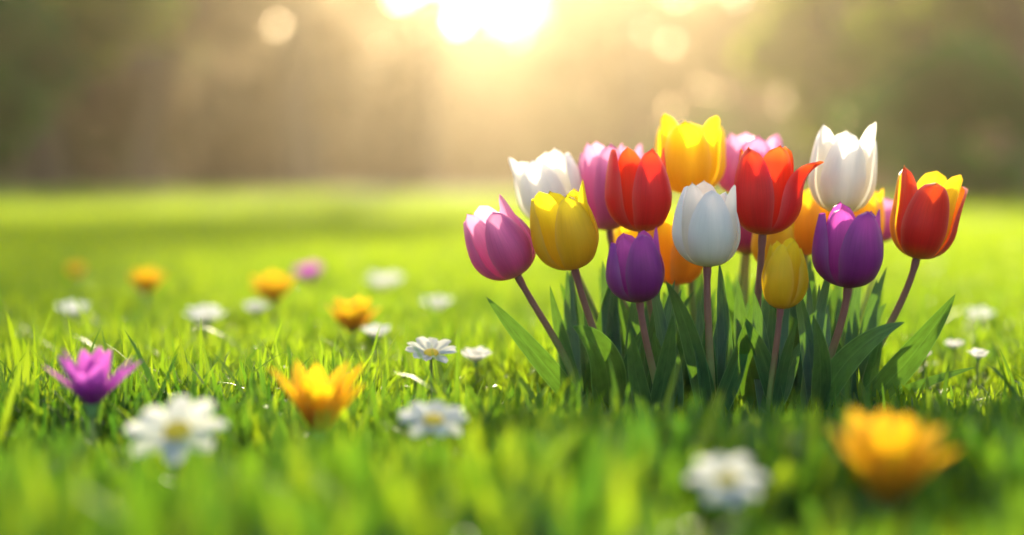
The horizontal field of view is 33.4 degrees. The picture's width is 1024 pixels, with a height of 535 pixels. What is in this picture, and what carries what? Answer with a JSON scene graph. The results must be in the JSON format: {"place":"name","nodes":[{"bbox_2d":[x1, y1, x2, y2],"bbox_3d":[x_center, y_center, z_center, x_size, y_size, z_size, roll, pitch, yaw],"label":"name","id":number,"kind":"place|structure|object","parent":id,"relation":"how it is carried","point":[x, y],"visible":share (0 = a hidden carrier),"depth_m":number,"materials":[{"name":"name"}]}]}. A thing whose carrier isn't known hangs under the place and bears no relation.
{"place":"outdoors","nodes":[
{"label":"outdoors","id":0,"kind":"place"},
{"bbox_2d":[0,185,1023,534],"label":"ground","id":1,"kind":"structure","parent":0,"point":[262,189],"depth_m":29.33,"materials":[{"name":"green plant"}]},
{"bbox_2d":[0,0,94,166],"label":"tree","id":2,"kind":"object","parent":1,"relation":"on","point":[43,66],"visible":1,"depth_m":24.96,"materials":[{"name":"green plant"}]},
{"bbox_2d":[55,300,89,322],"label":"daisy","id":3,"kind":"object","parent":1,"relation":"on","point":[73,311],"visible":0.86,"depth_m":2.06,"materials":[{"name":"white plant"}]},
{"bbox_2d":[64,262,85,282],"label":"orange flower","id":4,"kind":"object","parent":1,"relation":"on","point":[75,270],"visible":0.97,"depth_m":2.90,"materials":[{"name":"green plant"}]},
{"bbox_2d":[44,346,141,454],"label":"purple flower","id":5,"kind":"object","parent":1,"relation":"on","point":[91,387],"visible":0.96,"depth_m":1.13,"materials":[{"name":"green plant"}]},
{"bbox_2d":[25,0,188,190],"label":"tree","id":6,"kind":"object","parent":1,"relation":"on","point":[106,32],"visible":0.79,"depth_m":28.83,"materials":[{"name":"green plant"}]},
{"bbox_2d":[11,35,216,185],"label":"tree","id":7,"kind":"object","parent":1,"relation":"on","point":[79,143],"visible":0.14,"depth_m":43.06,"materials":[{"name":"brown plant"}]},
{"bbox_2d":[127,267,166,306],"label":"orange flower","id":8,"kind":"object","parent":1,"relation":"on","point":[142,280],"visible":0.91,"depth_m":2.35,"materials":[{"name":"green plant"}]},
{"bbox_2d":[125,396,227,476],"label":"daisy","id":9,"kind":"object","parent":1,"relation":"on","point":[170,429],"visible":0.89,"depth_m":0.97,"materials":[{"name":"white plant"}]},
{"bbox_2d":[60,0,295,187],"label":"tree","id":10,"kind":"object","parent":1,"relation":"on","point":[148,106],"visible":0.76,"depth_m":35.57,"materials":[{"name":"brown plant"}]},
{"bbox_2d":[182,304,227,341],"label":"daisy","id":11,"kind":"object","parent":1,"relation":"on","point":[202,315],"visible":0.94,"depth_m":1.94,"materials":[{"name":"white plant"}]},
{"bbox_2d":[243,301,269,328],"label":"daisy","id":12,"kind":"object","parent":1,"relation":"on","point":[253,305],"visible":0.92,"depth_m":2.10,"materials":[{"name":"white plant"}]},
{"bbox_2d":[170,42,359,186],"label":"tree","id":13,"kind":"object","parent":1,"relation":"on","point":[257,157],"visible":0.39,"depth_m":48.82,"materials":[{"name":"brown plant"}]},
{"bbox_2d":[249,270,296,325],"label":"orange flower","id":14,"kind":"object","parent":1,"relation":"on","point":[273,286],"visible":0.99,"depth_m":2.19,"materials":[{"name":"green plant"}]},
{"bbox_2d":[282,0,308,187],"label":"tree","id":15,"kind":"object","parent":1,"relation":"on","point":[294,171],"visible":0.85,"depth_m":39.67,"materials":[{"name":"brown plant"}]},
{"bbox_2d":[293,261,321,293],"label":"purple flower","id":16,"kind":"object","parent":1,"relation":"on","point":[310,272],"visible":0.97,"depth_m":2.79,"materials":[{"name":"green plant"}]},
{"bbox_2d":[241,0,385,186],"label":"tree","id":17,"kind":"object","parent":1,"relation":"on","point":[332,48],"visible":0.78,"depth_m":45.62,"materials":[{"name":"brown plant"}]},
{"bbox_2d":[268,359,364,446],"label":"orange flower","id":18,"kind":"object","parent":1,"relation":"on","point":[310,393],"visible":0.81,"depth_m":1.08,"materials":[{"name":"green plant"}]},
{"bbox_2d":[325,296,380,348],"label":"orange flower","id":19,"kind":"object","parent":1,"relation":"on","point":[352,318],"visible":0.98,"depth_m":1.85,"materials":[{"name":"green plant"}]},
{"bbox_2d":[361,324,390,361],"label":"daisy","id":20,"kind":"object","parent":1,"relation":"on","point":[372,330],"visible":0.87,"depth_m":1.74,"materials":[{"name":"white plant"}]},
{"bbox_2d":[365,272,403,295],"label":"daisy","id":21,"kind":"object","parent":1,"relation":"on","point":[381,279],"visible":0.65,"depth_m":2.66,"materials":[{"name":"white plant"}]},
{"bbox_2d":[326,43,519,189],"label":"tree","id":22,"kind":"object","parent":1,"relation":"on","point":[389,82],"visible":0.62,"depth_m":58.50,"materials":[{"name":"beige plant"}]},
{"bbox_2d":[405,336,455,398],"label":"daisy","id":23,"kind":"object","parent":1,"relation":"on","point":[423,345],"visible":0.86,"depth_m":1.43,"materials":[{"name":"white plant"}]},
{"bbox_2d":[421,0,444,188],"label":"tree","id":24,"kind":"object","parent":1,"relation":"on","point":[432,176],"visible":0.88,"depth_m":47.63,"materials":[{"name":"brown plant"}]},
{"bbox_2d":[398,401,467,448],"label":"daisy","id":25,"kind":"object","parent":1,"relation":"on","point":[437,418],"visible":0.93,"depth_m":1.04,"materials":[{"name":"white plant"}]},
{"bbox_2d":[420,295,452,314],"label":"daisy","id":26,"kind":"object","parent":1,"relation":"on","point":[441,302],"visible":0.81,"depth_m":2.18,"materials":[{"name":"white plant"}]},
{"bbox_2d":[460,346,491,383],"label":"daisy","id":27,"kind":"object","parent":1,"relation":"on","point":[476,355],"visible":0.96,"depth_m":1.53,"materials":[{"name":"white plant"}]},
{"bbox_2d":[0,0,1012,195],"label":"woods","id":28,"kind":"object","parent":1,"relation":"on","point":[475,46],"visible":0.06,"depth_m":74.05,"materials":[{"name":"brown plant"}]},
{"bbox_2d":[421,56,613,190],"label":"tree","id":29,"kind":"object","parent":1,"relation":"on","point":[551,115],"visible":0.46,"depth_m":59.82,"materials":[{"name":"beige plant"}]},
{"bbox_2d":[463,194,610,402],"bbox_3d":[0.021,0.036,1.403,0.140,0.193,0.073,-2,3,-39],"label":"tulip","id":30,"kind":"object","parent":1,"relation":"on","point":[499,245],"visible":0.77,"depth_m":1.38,"materials":[{"name":"pink plant"}]},
{"bbox_2d":[508,148,627,351],"bbox_3d":[0.064,0.009,1.522,0.143,0.229,0.065,-1,3,-30],"label":"tulip","id":31,"kind":"object","parent":1,"relation":"on","point":[554,170],"visible":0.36,"depth_m":1.48,"materials":[{"name":"white plant"}]},
{"bbox_2d":[530,180,641,409],"bbox_3d":[0.060,0.031,1.370,0.083,0.202,0.135,2,3,42],"label":"tulip","id":32,"kind":"object","parent":1,"relation":"on","point":[564,231],"visible":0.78,"depth_m":1.35,"materials":[{"name":"yellow plant"}]},
{"bbox_2d":[578,142,642,354],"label":"tulip","id":33,"kind":"object","parent":1,"relation":"on","point":[593,162],"visible":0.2,"depth_m":1.48,"materials":[{"name":"pink plant"}]},
{"bbox_2d":[524,0,701,166],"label":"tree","id":34,"kind":"object","parent":1,"relation":"on","point":[593,34],"visible":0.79,"depth_m":48.43,"materials":[{"name":"plant"}]},
{"bbox_2d":[628,0,648,151],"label":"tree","id":35,"kind":"object","parent":1,"relation":"on","point":[638,134],"visible":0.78,"depth_m":46.63,"materials":[{"name":"plant"}]},
{"bbox_2d":[613,227,667,306],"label":"tulip","id":36,"kind":"object","parent":1,"relation":"on","point":[617,232],"visible":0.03,"depth_m":1.53,"materials":[{"name":"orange plant"}]},
{"bbox_2d":[624,144,662,301],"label":"tulip","id":37,"kind":"object","parent":1,"relation":"on","point":[638,151],"visible":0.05,"depth_m":1.59,"materials":[{"name":"pink plant"}]},
{"bbox_2d":[606,227,683,415],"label":"tulip","id":38,"kind":"object","parent":1,"relation":"on","point":[635,270],"visible":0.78,"depth_m":1.30,"materials":[{"name":"purple plant"}]},
{"bbox_2d":[605,147,694,378],"bbox_3d":[0.120,0.014,1.433,0.061,0.229,0.100,1,3,28],"label":"tulip","id":39,"kind":"object","parent":1,"relation":"on","point":[638,195],"visible":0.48,"depth_m":1.39,"materials":[{"name":"red plant"}]},
{"bbox_2d":[647,212,715,395],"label":"tulip","id":40,"kind":"object","parent":1,"relation":"on","point":[679,269],"visible":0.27,"depth_m":1.47,"materials":[{"name":"orange plant"}]},
{"bbox_2d":[655,113,725,334],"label":"tulip","id":41,"kind":"object","parent":1,"relation":"on","point":[695,154],"visible":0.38,"depth_m":1.48,"materials":[{"name":"yellow plant"}]},
{"bbox_2d":[666,181,752,416],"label":"tulip","id":42,"kind":"object","parent":1,"relation":"on","point":[706,233],"visible":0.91,"depth_m":1.32,"materials":[{"name":"white plant"}]},
{"bbox_2d":[628,102,813,193],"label":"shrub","id":43,"kind":"object","parent":1,"relation":"on","point":[759,128],"visible":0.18,"depth_m":43.95,"materials":[{"name":"brown plant"}]},
{"bbox_2d":[686,454,766,513],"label":"daisy","id":44,"kind":"object","parent":1,"relation":"on","point":[732,482],"visible":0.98,"depth_m":0.83,"materials":[{"name":"white plant"}]},
{"bbox_2d":[684,0,773,133],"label":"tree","id":45,"kind":"object","parent":1,"relation":"on","point":[722,27],"visible":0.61,"depth_m":50.86,"materials":[{"name":"plant"}]},
{"bbox_2d":[733,225,763,350],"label":"tulip","id":46,"kind":"object","parent":1,"relation":"on","point":[744,247],"visible":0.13,"depth_m":1.55,"materials":[{"name":"green plant"}]},
{"bbox_2d":[719,132,782,348],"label":"tulip","id":47,"kind":"object","parent":1,"relation":"on","point":[745,141],"visible":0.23,"depth_m":1.55,"materials":[{"name":"pink plant"}]},
{"bbox_2d":[751,223,794,319],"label":"tulip","id":48,"kind":"object","parent":1,"relation":"on","point":[783,236],"visible":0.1,"depth_m":1.46,"materials":[{"name":"orange plant"}]},
{"bbox_2d":[743,238,808,415],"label":"tulip","id":49,"kind":"object","parent":1,"relation":"on","point":[784,280],"visible":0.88,"depth_m":1.32,"materials":[{"name":"yellow plant"}]},
{"bbox_2d":[734,145,823,407],"bbox_3d":[0.213,0.015,1.378,0.076,0.228,0.173,0,3,0],"label":"tulip","id":50,"kind":"object","parent":1,"relation":"on","point":[769,185],"visible":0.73,"depth_m":1.37,"materials":[{"name":"red plant"}]},
{"bbox_2d":[788,189,829,334],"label":"tulip","id":51,"kind":"object","parent":1,"relation":"on","point":[805,222],"visible":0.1,"depth_m":1.50,"materials":[{"name":"orange plant"}]},
{"bbox_2d":[729,0,916,146],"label":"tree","id":52,"kind":"object","parent":1,"relation":"on","point":[807,56],"visible":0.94,"depth_m":32.19,"materials":[{"name":"plant"}]},
{"bbox_2d":[791,122,876,392],"bbox_3d":[0.269,-0.001,1.470,0.058,0.246,0.098,-2,3,-36],"label":"tulip","id":53,"kind":"object","parent":1,"relation":"on","point":[845,173],"visible":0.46,"depth_m":1.43,"materials":[{"name":"white plant"}]},
{"bbox_2d":[796,201,904,413],"bbox_3d":[0.262,0.039,1.338,0.072,0.182,0.109,0,3,0],"label":"tulip","id":54,"kind":"object","parent":1,"relation":"on","point":[847,250],"visible":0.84,"depth_m":1.31,"materials":[{"name":"purple plant"}]},
{"bbox_2d":[816,187,884,339],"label":"tulip","id":55,"kind":"object","parent":1,"relation":"on","point":[874,204],"visible":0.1,"depth_m":1.52,"materials":[{"name":"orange plant"}]},
{"bbox_2d":[827,198,892,325],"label":"tulip","id":56,"kind":"object","parent":1,"relation":"on","point":[888,204],"visible":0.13,"depth_m":1.61,"materials":[{"name":"pink plant"}]},
{"bbox_2d":[827,408,959,515],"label":"orange flower","id":57,"kind":"object","parent":1,"relation":"on","point":[887,454],"visible":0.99,"depth_m":0.83,"materials":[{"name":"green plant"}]},
{"bbox_2d":[835,165,974,407],"bbox_3d":[0.329,0.021,1.417,0.135,0.212,0.068,2,3,42],"label":"tulip","id":58,"kind":"object","parent":1,"relation":"on","point":[926,212],"visible":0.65,"depth_m":1.39,"materials":[{"name":"red plant"}]},
{"bbox_2d":[836,0,1007,183],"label":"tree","id":59,"kind":"object","parent":1,"relation":"on","point":[993,23],"visible":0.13,"depth_m":39.46,"materials":[{"name":"plant"}]},
{"bbox_2d":[824,25,1023,204],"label":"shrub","id":60,"kind":"object","parent":1,"relation":"on","point":[961,77],"visible":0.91,"depth_m":16.48,"materials":[{"name":"green plant"}]},
{"bbox_2d":[922,351,931,390],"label":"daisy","id":61,"kind":"object","parent":1,"relation":"on","point":[930,352],"visible":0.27,"depth_m":1.51,"materials":[{"name":"green plant"}]},
{"bbox_2d":[944,339,963,382],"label":"daisy","id":62,"kind":"object","parent":1,"relation":"on","point":[953,344],"visible":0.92,"depth_m":1.61,"materials":[{"name":"white plant"}]},
{"bbox_2d":[912,0,1023,197],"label":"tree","id":63,"kind":"object","parent":1,"relation":"on","point":[942,17],"visible":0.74,"depth_m":36.04,"materials":[{"name":"plant"}]},
{"bbox_2d":[966,348,988,387],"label":"daisy","id":64,"kind":"object","parent":1,"relation":"on","point":[978,354],"visible":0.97,"depth_m":1.51,"materials":[{"name":"white plant"}]},
{"bbox_2d":[965,307,996,332],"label":"daisy","id":65,"kind":"object","parent":1,"relation":"on","point":[985,313],"visible":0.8,"depth_m":1.98,"materials":[{"name":"white plant"}]},
{"bbox_2d":[265,0,842,118],"label":"sky","id":66,"kind":"structure","parent":0,"point":[459,20],"materials":[{"name":"white"}]}
]}

